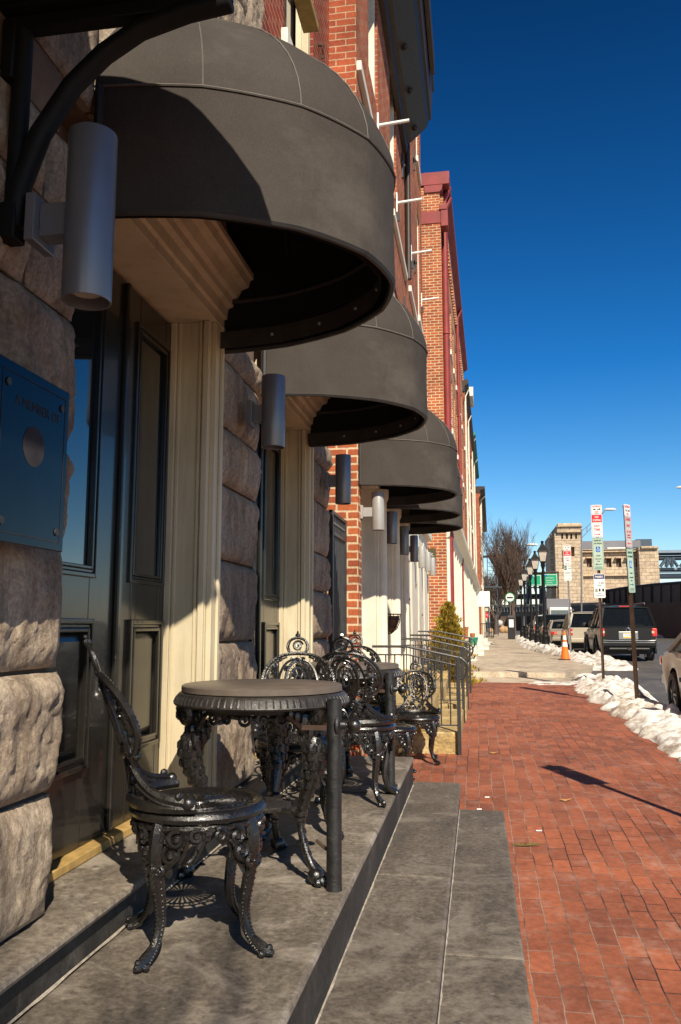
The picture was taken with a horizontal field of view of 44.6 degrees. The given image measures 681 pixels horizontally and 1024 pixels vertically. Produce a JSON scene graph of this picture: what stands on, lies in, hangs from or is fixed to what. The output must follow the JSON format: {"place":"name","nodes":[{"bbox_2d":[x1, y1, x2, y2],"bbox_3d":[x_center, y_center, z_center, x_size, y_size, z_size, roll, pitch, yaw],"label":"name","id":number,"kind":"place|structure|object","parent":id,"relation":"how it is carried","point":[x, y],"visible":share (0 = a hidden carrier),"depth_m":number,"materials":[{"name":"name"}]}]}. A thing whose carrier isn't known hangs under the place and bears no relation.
{"place":"outdoors","nodes":[
{"label":"outdoors","id":0,"kind":"place"},
{"bbox_2d":[365,682,680,1023],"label":"brick sidewalk","id":1,"kind":"structure","parent":0,"point":[596,873],"depth_m":5.20,"materials":[{"name":"brick"}]},
{"bbox_2d":[12,756,532,1023],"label":"stone stoop","id":2,"kind":"object","parent":1,"relation":"on","point":[415,920],"visible":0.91,"depth_m":2.93,"materials":[{"name":"stone"}]},
{"bbox_2d":[0,752,302,1023],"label":"door sill step","id":3,"kind":"object","parent":2,"relation":"on","point":[92,903],"depth_m":2.46,"materials":[{"name":"stone"}]},
{"bbox_2d":[83,634,274,972],"bbox_3d":[-0.512,0.844,2.562,0.578,0.925,0.457,2,-8,-18],"label":"cast iron chair","id":4,"kind":"object","parent":2,"relation":"on","point":[167,830],"visible":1,"depth_m":2.42,"materials":[{"name":"metal"}]},
{"bbox_2d":[173,679,349,886],"bbox_3d":[-0.316,1.051,3.314,0.707,0.720,0.707,-1,-8,9],"label":"cast iron table","id":5,"kind":"object","parent":2,"relation":"on","point":[276,707],"visible":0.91,"depth_m":3.14,"materials":[{"name":"metal"}]},
{"bbox_2d":[251,631,345,840],"bbox_3d":[-0.202,1.046,4.037,0.457,0.925,0.578,1,-8,-5],"label":"cast iron chair","id":6,"kind":"object","parent":2,"relation":"on","point":[261,743],"visible":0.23,"depth_m":4.14,"materials":[{"name":"metal"}]},
{"bbox_2d":[302,698,360,892],"bbox_3d":[-0.033,1.038,3.074,0.220,0.682,0.078,-3,-8,21],"label":"iron post","id":7,"kind":"object","parent":2,"relation":"on","point":[335,726],"visible":1,"depth_m":3.05,"materials":[{"name":"metal"}]},
{"bbox_2d":[292,661,403,787],"bbox_3d":[0.041,1.302,5.133,0.707,0.720,0.707,0,-8,1],"label":"cast iron table","id":8,"kind":"object","parent":2,"relation":"on","point":[394,668],"visible":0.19,"depth_m":4.98,"materials":[{"name":"metal"}]},
{"bbox_2d":[328,630,381,774],"bbox_3d":[0.097,1.272,5.676,0.457,0.925,0.578,0,-8,1],"label":"cast iron chair","id":9,"kind":"object","parent":2,"relation":"on","point":[374,703],"visible":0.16,"depth_m":5.88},
{"bbox_2d":[314,631,399,806],"bbox_3d":[0.080,1.124,4.602,0.457,0.925,0.578,-2,-8,15],"label":"cast iron chair","id":10,"kind":"object","parent":2,"relation":"on","point":[373,736],"visible":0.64,"depth_m":4.46,"materials":[{"name":"metal"}]},
{"bbox_2d":[374,672,406,793],"bbox_3d":[0.290,1.281,4.845,0.197,0.682,0.082,-4,-9,25],"label":"iron post","id":11,"kind":"object","parent":2,"relation":"on","point":[390,689],"visible":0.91,"depth_m":4.84,"materials":[{"name":"metal"}]},
{"bbox_2d":[360,687,416,779],"bbox_3d":[0.365,1.790,7.137,0.578,0.925,0.457,-1,-8,7],"label":"cast iron chair","id":12,"kind":"object","parent":1,"relation":"on","point":[405,734],"visible":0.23,"depth_m":6.94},
{"bbox_2d":[395,659,441,764],"bbox_3d":[0.722,1.863,7.834,0.457,0.925,0.578,0,-8,3],"label":"cast iron chair","id":13,"kind":"object","parent":1,"relation":"on","point":[428,719],"visible":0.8,"depth_m":7.92,"materials":[{"name":"metal"}]},
{"bbox_2d":[372,645,468,754],"bbox_3d":[0.789,1.854,8.187,0.955,1.071,0.037,-1,-8,9],"label":"hand rail","id":14,"kind":"object","parent":1,"relation":"on","point":[458,679],"visible":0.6,"depth_m":8.18,"materials":[{"name":"metal"}]},
{"bbox_2d":[395,691,463,753],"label":"entrance steps","id":15,"kind":"structure","parent":1,"relation":"on","point":[446,740],"depth_m":8.19,"materials":[{"name":"yellow stone"}]},
{"bbox_2d":[401,665,467,719],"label":"entrance steps","id":16,"kind":"structure","parent":1,"relation":"on","point":[445,704],"depth_m":11.30,"materials":[{"name":"yellow stone"}]},
{"bbox_2d":[401,638,470,722],"bbox_3d":[1.188,2.151,10.606,0.955,1.081,0.037,-1,-8,9],"label":"hand rail","id":17,"kind":"object","parent":1,"relation":"on","point":[462,673],"visible":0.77,"depth_m":10.62,"materials":[{"name":"metal"}]},
{"bbox_2d":[410,634,473,708],"bbox_3d":[1.453,2.325,12.124,0.985,1.071,0.037,-1,-8,9],"label":"hand rail","id":18,"kind":"object","parent":1,"relation":"on","point":[466,659],"visible":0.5,"depth_m":12.12,"materials":[{"name":"metal"}]},
{"bbox_2d":[418,631,475,692],"bbox_3d":[1.875,2.633,14.620,1.005,1.081,0.037,-1,-8,9],"label":"hand rail","id":19,"kind":"object","parent":1,"relation":"on","point":[470,649],"visible":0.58,"depth_m":14.62,"materials":[{"name":"metal"}]},
{"bbox_2d":[429,670,465,691],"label":"entrance steps","id":20,"kind":"structure","parent":1,"relation":"on","point":[445,674],"depth_m":13.68,"materials":[{"name":"yellow stone"}]},
{"bbox_2d":[511,842,540,845],"bbox_3d":[1.129,2.034,5.090,0.184,0.016,0.065,0,-8,-2],"label":"grass tuft","id":21,"kind":"object","parent":1,"relation":"on","point":[522,844],"visible":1,"depth_m":5.08,"materials":[{"name":"beige plant"}]},
{"bbox_2d":[622,504,638,698],"bbox_3d":[4.384,1.538,12.514,0.079,3.320,0.216,-7,-9,43],"label":"parking sign post","id":22,"kind":"object","parent":1,"relation":"on","point":[629,552],"visible":1,"depth_m":12.53,"materials":[{"name":"metal"}]},
{"bbox_2d":[475,677,572,682],"bbox_3d":[-25.272,4.424,23.005,62.560,0.088,3.196,-1,-8,9],"label":"alley crossing","id":23,"kind":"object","parent":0,"point":[511,679],"depth_m":19.11,"materials":[{"name":"concrete"}]},
{"bbox_2d":[528,681,577,684],"bbox_3d":[4.373,3.522,16.846,1.555,0.186,1.500,-1,-8,9],"label":"snow patch","id":24,"kind":"object","parent":23,"relation":"on","point":[559,683],"visible":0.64,"depth_m":16.53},
{"bbox_2d":[468,631,593,677],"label":"concrete sidewalk","id":25,"kind":"structure","parent":0,"point":[503,656],"depth_m":23.49,"materials":[{"name":"concrete"}]},
{"bbox_2d":[423,601,486,684],"bbox_3d":[2.053,2.527,15.599,1.376,1.734,1.373,-1,-8,9],"label":"evergreen shrub","id":26,"kind":"object","parent":25,"relation":"on","point":[447,619],"visible":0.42,"depth_m":15.49,"materials":[{"name":"green plant"}]},
{"bbox_2d":[465,639,484,654],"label":"marble steps","id":27,"kind":"structure","parent":25,"relation":"on","point":[481,652],"depth_m":28.75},
{"bbox_2d":[477,641,488,649],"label":"marble steps","id":28,"kind":"structure","parent":25,"relation":"on","point":[481,646],"depth_m":35.06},
{"bbox_2d":[475,634,491,644],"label":"marble steps","id":29,"kind":"structure","parent":25,"relation":"on","point":[482,638],"depth_m":43.89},
{"bbox_2d":[480,623,493,637],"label":"area railing","id":30,"kind":"object","parent":25,"relation":"on","point":[489,629],"visible":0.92,"depth_m":64.36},
{"bbox_2d":[483,568,506,633],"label":"street tree","id":31,"kind":"object","parent":25,"relation":"on","point":[501,593],"visible":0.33,"depth_m":89.63,"materials":[{"name":"brown plant"}]},
{"bbox_2d":[480,514,537,635],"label":"street tree","id":32,"kind":"object","parent":25,"relation":"on","point":[508,563],"visible":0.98,"depth_m":70.25,"materials":[{"name":"brown plant"}]},
{"bbox_2d":[505,593,514,614],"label":"round sign","id":33,"kind":"object","parent":25,"relation":"on","point":[509,597],"visible":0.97,"depth_m":60.50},
{"bbox_2d":[507,615,514,638],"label":"ticket machine","id":34,"kind":"object","parent":25,"relation":"on","point":[511,625],"visible":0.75,"depth_m":59.27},
{"bbox_2d":[517,573,523,636],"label":"street lamp","id":35,"kind":"object","parent":25,"relation":"on","point":[520,581],"visible":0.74,"depth_m":56.90,"materials":[{"name":"black metal"}]},
{"bbox_2d":[520,566,528,638],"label":"street lamp","id":36,"kind":"object","parent":25,"relation":"on","point":[523,573],"visible":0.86,"depth_m":50.44,"materials":[{"name":"black metal"}]},
{"bbox_2d":[525,558,534,640],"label":"street lamp","id":37,"kind":"object","parent":25,"relation":"on","point":[528,566],"visible":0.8,"depth_m":44.30,"materials":[{"name":"black metal"}]},
{"bbox_2d":[530,551,540,642],"bbox_3d":[9.352,4.129,39.721,0.467,4.580,0.467,-1,-8,9],"label":"street lamp","id":38,"kind":"object","parent":25,"relation":"on","point":[534,559],"visible":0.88,"depth_m":39.70,"materials":[{"name":"black metal"}]},
{"bbox_2d":[537,541,549,644],"bbox_3d":[8.550,3.482,34.931,0.467,4.580,0.467,-1,-8,9],"label":"street lamp","id":39,"kind":"object","parent":25,"relation":"on","point":[542,550],"visible":0.84,"depth_m":34.94,"materials":[{"name":"black metal"}]},
{"bbox_2d":[559,631,570,659],"bbox_3d":[6.884,4.091,25.508,0.380,0.880,0.380,-1,-8,9],"label":"traffic cone","id":40,"kind":"object","parent":25,"relation":"on","point":[564,653],"visible":0.98,"depth_m":25.42,"materials":[{"name":"plastic"}]},
{"bbox_2d":[420,0,680,604],"label":"sky","id":41,"kind":"structure","parent":0,"point":[555,125],"materials":[{"name":"blue"}]},
{"bbox_2d":[516,630,675,705],"bbox_3d":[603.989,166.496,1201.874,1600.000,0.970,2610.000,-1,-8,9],"label":"road","id":42,"kind":"structure","parent":0,"point":[650,678],"depth_m":22.00,"materials":[{"name":"asphalt"}]},
{"bbox_2d":[0,0,332,941],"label":"stone front building","id":43,"kind":"structure","parent":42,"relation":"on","point":[196,534],"depth_m":3.50,"materials":[{"name":"brown stone"}]},
{"bbox_2d":[0,354,68,551],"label":"glass plaque","id":44,"kind":"object","parent":43,"relation":"attached to","point":[34,410],"visible":1,"depth_m":2.12,"materials":[{"name":"glass"}]},
{"bbox_2d":[23,122,117,310],"bbox_3d":[-0.705,-0.775,2.197,0.218,0.464,0.127,-1,-8,9],"label":"wall sconce","id":45,"kind":"object","parent":43,"relation":"attached to","point":[79,223],"depth_m":2.15,"materials":[{"name":"grey metal"}]},
{"bbox_2d":[41,269,125,860],"bbox_3d":[-0.972,0.086,3.032,0.068,2.225,0.664,-1,-8,9],"label":"door","id":46,"kind":"structure","parent":43,"relation":"in","point":[78,789],"depth_m":3.11,"materials":[{"name":"green paint"}]},
{"bbox_2d":[0,0,233,246],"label":"entrance canopy","id":47,"kind":"object","parent":43,"relation":"attached to","point":[27,22],"visible":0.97,"depth_m":2.20,"materials":[{"name":"black metal"}]},
{"bbox_2d":[113,288,170,827],"bbox_3d":[-0.874,0.168,3.623,0.068,2.225,0.529,-1,-8,9],"label":"door","id":48,"kind":"structure","parent":43,"relation":"in","point":[145,505],"depth_m":3.65,"materials":[{"name":"green paint"}]},
{"bbox_2d":[94,18,395,353],"bbox_3d":[-0.241,-1.430,3.407,0.938,1.105,1.458,-1,-8,9],"label":"dome awning","id":49,"kind":"object","parent":43,"relation":"attached to","point":[272,151],"visible":0.94,"depth_m":2.86,"materials":[{"name":"grey fabric"}]},
{"bbox_2d":[248,424,259,748],"bbox_3d":[-0.618,0.381,5.173,0.068,2.225,0.694,-1,-8,9],"label":"door","id":50,"kind":"structure","parent":43,"relation":"in","point":[256,501],"depth_m":5.45,"materials":[{"name":"green paint"}]},
{"bbox_2d":[246,373,285,449],"bbox_3d":[-0.384,-0.522,4.349,0.192,0.379,0.124,-1,-8,9],"label":"wall sconce","id":51,"kind":"object","parent":43,"relation":"attached to","point":[268,414],"depth_m":4.30,"materials":[{"name":"grey metal"}]},
{"bbox_2d":[260,449,280,678],"bbox_3d":[-0.512,0.469,5.811,0.068,2.225,0.594,-1,-8,9],"label":"door","id":52,"kind":"structure","parent":43,"relation":"in","point":[270,595],"depth_m":5.89,"materials":[{"name":"green paint"}]},
{"bbox_2d":[281,0,309,54],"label":"window","id":53,"kind":"structure","parent":43,"relation":"in","point":[302,40],"depth_m":7.57,"materials":[{"name":"beige paint"}]},
{"bbox_2d":[325,454,350,504],"bbox_3d":[-0.018,-0.257,6.605,0.202,0.389,0.124,-1,-8,9],"label":"wall sconce","id":54,"kind":"object","parent":43,"relation":"attached to","point":[340,480],"depth_m":6.56,"materials":[{"name":"grey metal"}]},
{"bbox_2d":[260,296,427,446],"bbox_3d":[0.111,-1.137,5.539,0.938,1.105,1.458,-1,-8,9],"label":"dome awning","id":55,"kind":"object","parent":43,"relation":"attached to","point":[369,378],"visible":0.63,"depth_m":5.05,"materials":[{"name":"grey fabric"}]},
{"bbox_2d":[324,0,434,755],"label":"red brick building","id":56,"kind":"structure","parent":42,"relation":"on","point":[381,57],"depth_m":11.20,"materials":[{"name":"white brick"}]},
{"bbox_2d":[328,509,346,660],"bbox_3d":[-0.084,0.762,7.376,0.160,3.100,0.800,-1,-8,9],"label":"shutter","id":57,"kind":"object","parent":56,"relation":"attached to","point":[337,560],"depth_m":7.36,"materials":[{"name":"grey paint"}]},
{"bbox_2d":[368,0,374,95],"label":"window","id":58,"kind":"structure","parent":56,"relation":"in","point":[371,3],"depth_m":10.50,"materials":[{"name":"white paint"}]},
{"bbox_2d":[360,491,384,530],"bbox_3d":[0.310,-0.006,8.061,0.232,0.369,0.124,-1,-8,9],"label":"wall sconce","id":59,"kind":"object","parent":56,"relation":"attached to","point":[375,511],"depth_m":8.01,"materials":[{"name":"grey metal"}]},
{"bbox_2d":[389,72,394,198],"bbox_3d":[0.650,-5.888,12.593,0.230,2.298,0.946,-1,-8,9],"label":"window","id":60,"kind":"structure","parent":56,"relation":"in","point":[391,92],"depth_m":12.99,"materials":[{"name":"white paint"}]},
{"bbox_2d":[387,511,397,543],"bbox_3d":[0.525,0.178,9.360,0.232,0.359,0.124,-1,-8,9],"label":"wall sconce","id":61,"kind":"object","parent":56,"relation":"attached to","point":[392,537],"depth_m":9.30,"materials":[{"name":"grey metal"}]},
{"bbox_2d":[377,112,408,128],"bbox_3d":[0.656,-4.749,10.313,0.402,0.460,0.060,-1,-8,9],"label":"flagpole bracket","id":62,"kind":"object","parent":56,"relation":"attached to","point":[392,123],"visible":0.73,"depth_m":10.32,"materials":[{"name":"white metal"}]},
{"bbox_2d":[388,613,400,633],"bbox_3d":[0.604,1.310,9.693,0.201,0.245,0.392,-1,-8,9],"label":"wall basket","id":63,"kind":"object","parent":56,"relation":"attached to","point":[393,621],"depth_m":9.59,"materials":[{"name":"wicker"}]},
{"bbox_2d":[400,526,408,554],"bbox_3d":[0.771,0.373,10.817,0.242,0.369,0.124,-1,-8,9],"label":"wall sconce","id":64,"kind":"object","parent":56,"relation":"attached to","point":[404,540],"depth_m":10.76,"materials":[{"name":"grey metal"}]},
{"bbox_2d":[358,410,457,505],"bbox_3d":[0.744,-0.717,8.629,0.939,1.115,1.458,-1,-8,9],"label":"dome awning","id":65,"kind":"object","parent":56,"relation":"attached to","point":[419,466],"visible":0.6,"depth_m":8.06,"materials":[{"name":"grey fabric"}]},
{"bbox_2d":[396,192,421,221],"bbox_3d":[1.060,-4.710,12.798,0.402,0.460,0.060,-1,-8,9],"label":"flagpole bracket","id":66,"kind":"object","parent":56,"relation":"attached to","point":[402,202],"visible":0.99,"depth_m":12.79,"materials":[{"name":"white metal"}]},
{"bbox_2d":[409,535,417,561],"bbox_3d":[1.065,0.557,12.635,0.232,0.399,0.124,-1,-8,9],"label":"wall sconce","id":67,"kind":"object","parent":56,"relation":"attached to","point":[413,548],"depth_m":12.58,"materials":[{"name":"grey metal"}]},
{"bbox_2d":[416,137,420,185],"bbox_3d":[1.610,-8.718,18.654,0.310,2.438,1.050,-1,-8,9],"label":"window","id":68,"kind":"structure","parent":56,"relation":"in","point":[417,162],"depth_m":18.45,"materials":[{"name":"white paint"}]},
{"bbox_2d":[417,220,422,331],"bbox_3d":[1.610,-5.251,18.177,0.310,2.638,1.050,-1,-8,9],"label":"window","id":69,"kind":"structure","parent":56,"relation":"in","point":[419,317],"depth_m":18.45,"materials":[{"name":"white paint"}]},
{"bbox_2d":[411,245,431,268],"bbox_3d":[1.528,-4.835,15.704,0.402,0.460,0.060,-1,-8,9],"label":"flagpole bracket","id":70,"kind":"object","parent":56,"relation":"attached to","point":[412,262],"visible":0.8,"depth_m":15.70,"materials":[{"name":"white metal"}]},
{"bbox_2d":[418,546,425,567],"bbox_3d":[1.356,0.785,14.397,0.232,0.369,0.124,-1,-8,9],"label":"wall sconce","id":71,"kind":"object","parent":56,"relation":"attached to","point":[421,558],"depth_m":14.34,"materials":[{"name":"grey metal"}]},
{"bbox_2d":[387,466,460,523],"bbox_3d":[1.000,-0.498,10.183,0.939,1.105,1.458,-1,-8,9],"label":"dome awning","id":72,"kind":"object","parent":56,"relation":"attached to","point":[440,510],"visible":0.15,"depth_m":10.04,"materials":[{"name":"grey fabric"}]},
{"bbox_2d":[425,552,430,570],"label":"wall sconce","id":73,"kind":"object","parent":56,"relation":"attached to","point":[428,560],"depth_m":16.10,"materials":[{"name":"grey metal"}]},
{"bbox_2d":[421,293,438,312],"bbox_3d":[2.021,-4.722,18.727,0.402,0.460,0.060,-1,-8,9],"label":"flagpole bracket","id":74,"kind":"object","parent":56,"relation":"attached to","point":[422,309],"visible":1,"depth_m":18.72,"materials":[{"name":"white metal"}]},
{"bbox_2d":[400,486,462,534],"bbox_3d":[1.218,-0.317,11.503,0.939,1.105,1.458,-1,-8,9],"label":"dome awning","id":75,"kind":"object","parent":56,"relation":"attached to","point":[449,525],"visible":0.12,"depth_m":11.77,"materials":[{"name":"grey fabric"}]},
{"bbox_2d":[430,558,435,575],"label":"wall sconce","id":76,"kind":"object","parent":56,"relation":"attached to","point":[433,571],"depth_m":17.77,"materials":[{"name":"grey metal"}]},
{"bbox_2d":[421,171,473,654],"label":"brick building","id":77,"kind":"structure","parent":42,"relation":"on","point":[443,330],"depth_m":22.02,"materials":[{"name":"red brick"}]},
{"bbox_2d":[428,548,435,563],"bbox_3d":[2.107,1.108,20.680,0.530,0.400,0.026,-1,-8,9],"label":"street name sign","id":78,"kind":"object","parent":77,"relation":"attached to","point":[433,552],"visible":0.27,"depth_m":20.65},
{"bbox_2d":[462,379,478,636],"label":"brick building","id":79,"kind":"structure","parent":42,"relation":"on","point":[468,449],"depth_m":41.59,"materials":[{"name":"white paint"}]},
{"bbox_2d":[469,387,473,406],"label":"roof dormer","id":80,"kind":"object","parent":79,"relation":"on","point":[471,396],"visible":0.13,"depth_m":48.63,"materials":[{"name":"white paint"}]},
{"bbox_2d":[471,432,480,633],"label":"brick building","id":81,"kind":"structure","parent":42,"relation":"on","point":[474,469],"depth_m":58.89,"materials":[{"name":"white paint"}]},
{"bbox_2d":[478,591,489,606],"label":"projecting sign","id":82,"kind":"object","parent":81,"relation":"attached to","point":[483,598],"visible":0.87,"depth_m":59.81,"materials":[{"name":"metal"}]},
{"bbox_2d":[475,486,486,633],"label":"brick building","id":83,"kind":"structure","parent":42,"relation":"on","point":[480,504],"depth_m":69.68,"materials":[{"name":"white paint"}]},
{"bbox_2d":[483,542,501,635],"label":"fire escape","id":84,"kind":"object","parent":83,"relation":"attached to","point":[488,586],"visible":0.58,"depth_m":79.81,"materials":[{"name":"black metal"}]},
{"bbox_2d":[485,608,529,629],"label":"building","id":85,"kind":"structure","parent":42,"relation":"on","point":[505,621],"depth_m":165.18,"materials":[{"name":"beige paint"}]},
{"bbox_2d":[485,573,546,607],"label":"elevated deck","id":86,"kind":"structure","parent":85,"relation":"on","point":[539,596],"depth_m":170.01,"materials":[{"name":"metal"}]},
{"bbox_2d":[523,543,537,625],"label":"road light","id":87,"kind":"object","parent":42,"relation":"on","point":[532,544],"visible":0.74,"depth_m":126.73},
{"bbox_2d":[526,571,558,598],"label":"highway gantry","id":88,"kind":"object","parent":42,"relation":"on","point":[551,579],"visible":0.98,"depth_m":114.31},
{"bbox_2d":[528,613,560,632],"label":"parked car","id":89,"kind":"object","parent":42,"relation":"on","point":[539,619],"visible":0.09,"depth_m":51.16,"materials":[{"name":"white paint"}]},
{"bbox_2d":[541,619,564,644],"bbox_3d":[11.106,6.016,40.916,2.288,1.428,4.790,-1,-8,10],"label":"parked car","id":90,"kind":"object","parent":42,"relation":"on","point":[554,632],"visible":0.25,"depth_m":39.20,"materials":[{"name":"grey paint"}]},
{"bbox_2d":[535,612,570,642],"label":"parked car","id":91,"kind":"object","parent":42,"relation":"on","point":[549,617],"visible":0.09,"depth_m":45.03,"materials":[{"name":"black paint"}]},
{"bbox_2d":[542,599,571,614],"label":"box truck","id":92,"kind":"object","parent":42,"relation":"on","point":[555,606],"visible":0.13,"depth_m":84.95,"materials":[{"name":"white paint"}]},
{"bbox_2d":[532,610,593,619],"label":"embankment","id":93,"kind":"structure","parent":42,"relation":"on","point":[539,612],"depth_m":100.56,"materials":[{"name":"brown concrete"}]},
{"bbox_2d":[495,602,602,615],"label":"bridge parapet","id":94,"kind":"structure","parent":93,"relation":"on","point":[505,611],"depth_m":109.59,"materials":[{"name":"metal"}]},
{"bbox_2d":[545,523,583,602],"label":"stone tower","id":95,"kind":"structure","parent":42,"relation":"on","point":[559,537],"depth_m":145.84,"materials":[{"name":"stone"}]},
{"bbox_2d":[563,545,571,651],"bbox_3d":[7.629,3.099,27.753,0.245,4.020,0.076,-2,-8,14],"label":"parking sign post","id":96,"kind":"object","parent":42,"relation":"on","point":[567,565],"visible":0.98,"depth_m":27.87,"materials":[{"name":"metal"}]},
{"bbox_2d":[556,609,592,650],"bbox_3d":[10.360,5.039,35.087,2.308,1.805,4.690,-1,-8,10],"label":"parked car","id":97,"kind":"object","parent":42,"relation":"on","point":[578,630],"visible":0.39,"depth_m":33.25,"materials":[{"name":"beige paint"}]},
{"bbox_2d":[515,635,637,670],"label":"snow bank","id":98,"kind":"structure","parent":42,"relation":"on","point":[610,662],"depth_m":25.34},
{"bbox_2d":[591,505,605,678],"bbox_3d":[5.267,1.790,16.866,0.216,3.900,0.079,-2,-8,13],"label":"parking sign post","id":99,"kind":"object","parent":42,"relation":"on","point":[598,553],"visible":0.99,"depth_m":16.94,"materials":[{"name":"metal"}]},
{"bbox_2d":[581,508,615,611],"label":"road light","id":100,"kind":"object","parent":42,"relation":"on","point":[609,509],"visible":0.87,"depth_m":87.21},
{"bbox_2d":[582,539,651,548],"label":"grey building","id":101,"kind":"structure","parent":42,"relation":"on","point":[636,543],"depth_m":221.80,"materials":[{"name":"blue metal"}]},
{"bbox_2d":[582,602,656,660],"bbox_3d":[9.611,4.141,28.820,2.268,1.905,4.828,-1,-8,10],"label":"parked car","id":102,"kind":"object","parent":42,"relation":"on","point":[616,630],"visible":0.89,"depth_m":26.79,"materials":[{"name":"black paint"}]},
{"bbox_2d":[582,546,659,604],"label":"stone abutment","id":103,"kind":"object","parent":42,"relation":"on","point":[646,564],"visible":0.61,"depth_m":147.83,"materials":[{"name":"stone"}]},
{"bbox_2d":[605,557,611,566],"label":"window","id":104,"kind":"structure","parent":103,"relation":"in","point":[608,559],"depth_m":149.10,"materials":[{"name":"glass"}]},
{"bbox_2d":[615,557,621,566],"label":"window","id":105,"kind":"structure","parent":103,"relation":"in","point":[618,562],"depth_m":148.81,"materials":[{"name":"glass"}]},
{"bbox_2d":[571,673,680,762],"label":"snow bank","id":106,"kind":"structure","parent":42,"relation":"on","point":[646,714],"depth_m":11.02,"materials":[{"name":"snow"}]},
{"bbox_2d":[606,602,680,637],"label":"retaining wall","id":107,"kind":"structure","parent":42,"relation":"on","point":[666,618],"depth_m":69.65,"materials":[{"name":"brown concrete"}]},
{"bbox_2d":[602,581,680,606],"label":"ramp fence","id":108,"kind":"object","parent":107,"relation":"on","point":[666,592],"visible":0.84,"depth_m":74.97,"materials":[{"name":"metal"}]},
{"bbox_2d":[659,633,680,711],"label":"parked car","id":109,"kind":"object","parent":42,"relation":"on","point":[670,660],"visible":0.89,"depth_m":11.97,"materials":[{"name":"beige metal"}]},
{"bbox_2d":[658,550,680,578],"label":"bridge span","id":110,"kind":"object","parent":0,"point":[671,558],"visible":0.79,"depth_m":152.26,"materials":[{"name":"blue metal"}]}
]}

